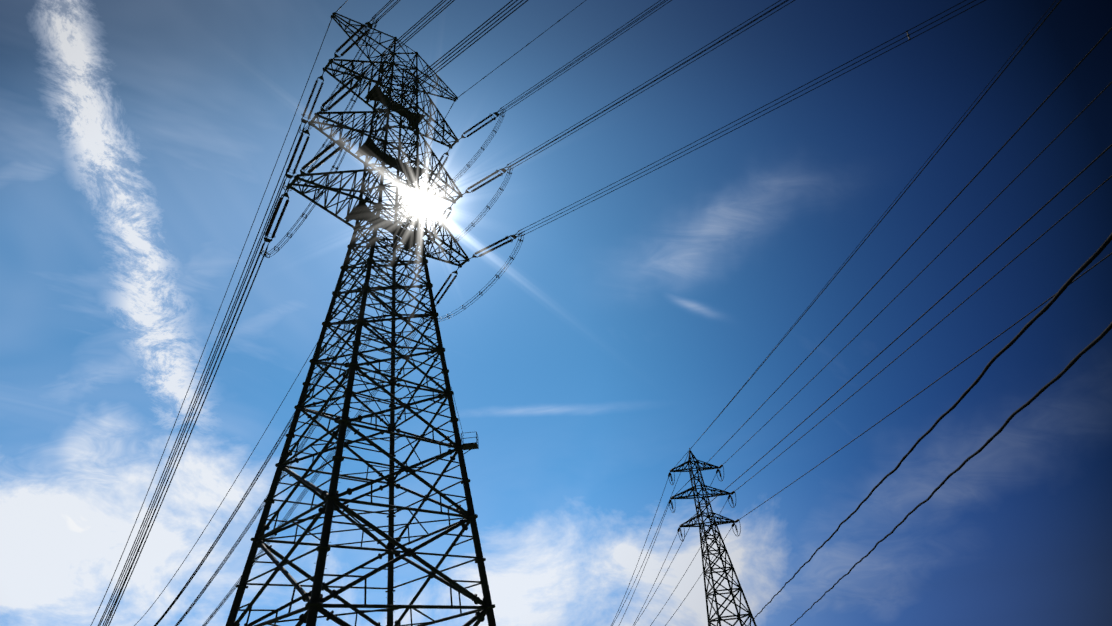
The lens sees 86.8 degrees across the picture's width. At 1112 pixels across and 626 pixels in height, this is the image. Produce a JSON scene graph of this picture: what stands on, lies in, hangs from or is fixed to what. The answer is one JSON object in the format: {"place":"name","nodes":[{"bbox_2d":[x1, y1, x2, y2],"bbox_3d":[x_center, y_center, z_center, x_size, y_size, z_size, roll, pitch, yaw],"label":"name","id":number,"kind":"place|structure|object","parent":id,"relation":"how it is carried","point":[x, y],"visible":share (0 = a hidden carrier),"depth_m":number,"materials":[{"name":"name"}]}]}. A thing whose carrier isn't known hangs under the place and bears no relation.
{"place":"outdoors","nodes":[
{"label":"outdoors","id":0,"kind":"place"},
{"bbox_2d":[110,7,910,617],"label":"tower fittings","id":1,"kind":"object","parent":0,"point":[342,143],"visible":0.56,"depth_m":72.92,"materials":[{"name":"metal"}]},
{"bbox_2d":[90,0,985,625],"bbox_3d":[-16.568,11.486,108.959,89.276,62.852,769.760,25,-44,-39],"label":"line conductors","id":2,"kind":"object","parent":1,"relation":"on","point":[382,264],"visible":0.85,"depth_m":81.52,"materials":[{"name":"metal"}]},
{"bbox_2d":[0,0,1111,625],"label":"sky","id":3,"kind":"structure","parent":0,"point":[141,141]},
{"bbox_2d":[668,464,738,535],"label":"tower insulators","id":4,"kind":"object","parent":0,"point":[728,497],"visible":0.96,"depth_m":97.03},
{"bbox_2d":[670,448,756,625],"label":"tower","id":5,"kind":"structure","parent":0,"point":[702,525],"depth_m":92.98,"materials":[{"name":"black metal"}]},
{"bbox_2d":[747,233,1111,625],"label":"voltage cables","id":6,"kind":"object","parent":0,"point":[1102,247],"visible":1,"depth_m":20.81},
{"bbox_3d":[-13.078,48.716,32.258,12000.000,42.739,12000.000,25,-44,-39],"label":"ground","id":7,"kind":"structure","parent":0,"visible":0},
{"bbox_2d":[225,12,495,625],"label":"tower","id":8,"kind":"structure","parent":7,"relation":"on","point":[331,503],"depth_m":58.58,"materials":[{"name":"metal"}]},
{"bbox_2d":[265,25,512,303],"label":"tower insulators","id":9,"kind":"object","parent":8,"relation":"attached to","point":[330,107],"visible":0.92,"depth_m":73.75,"materials":[{"name":"ceramic"}]},
{"bbox_2d":[344,84,478,449],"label":"tower platforms","id":10,"kind":"object","parent":8,"relation":"attached to","point":[390,160],"visible":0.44,"depth_m":75.56,"materials":[{"name":"black metal"}]},
{"bbox_2d":[611,0,1111,625],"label":"second line conductors","id":11,"kind":"object","parent":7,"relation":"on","point":[905,288],"visible":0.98,"depth_m":50.23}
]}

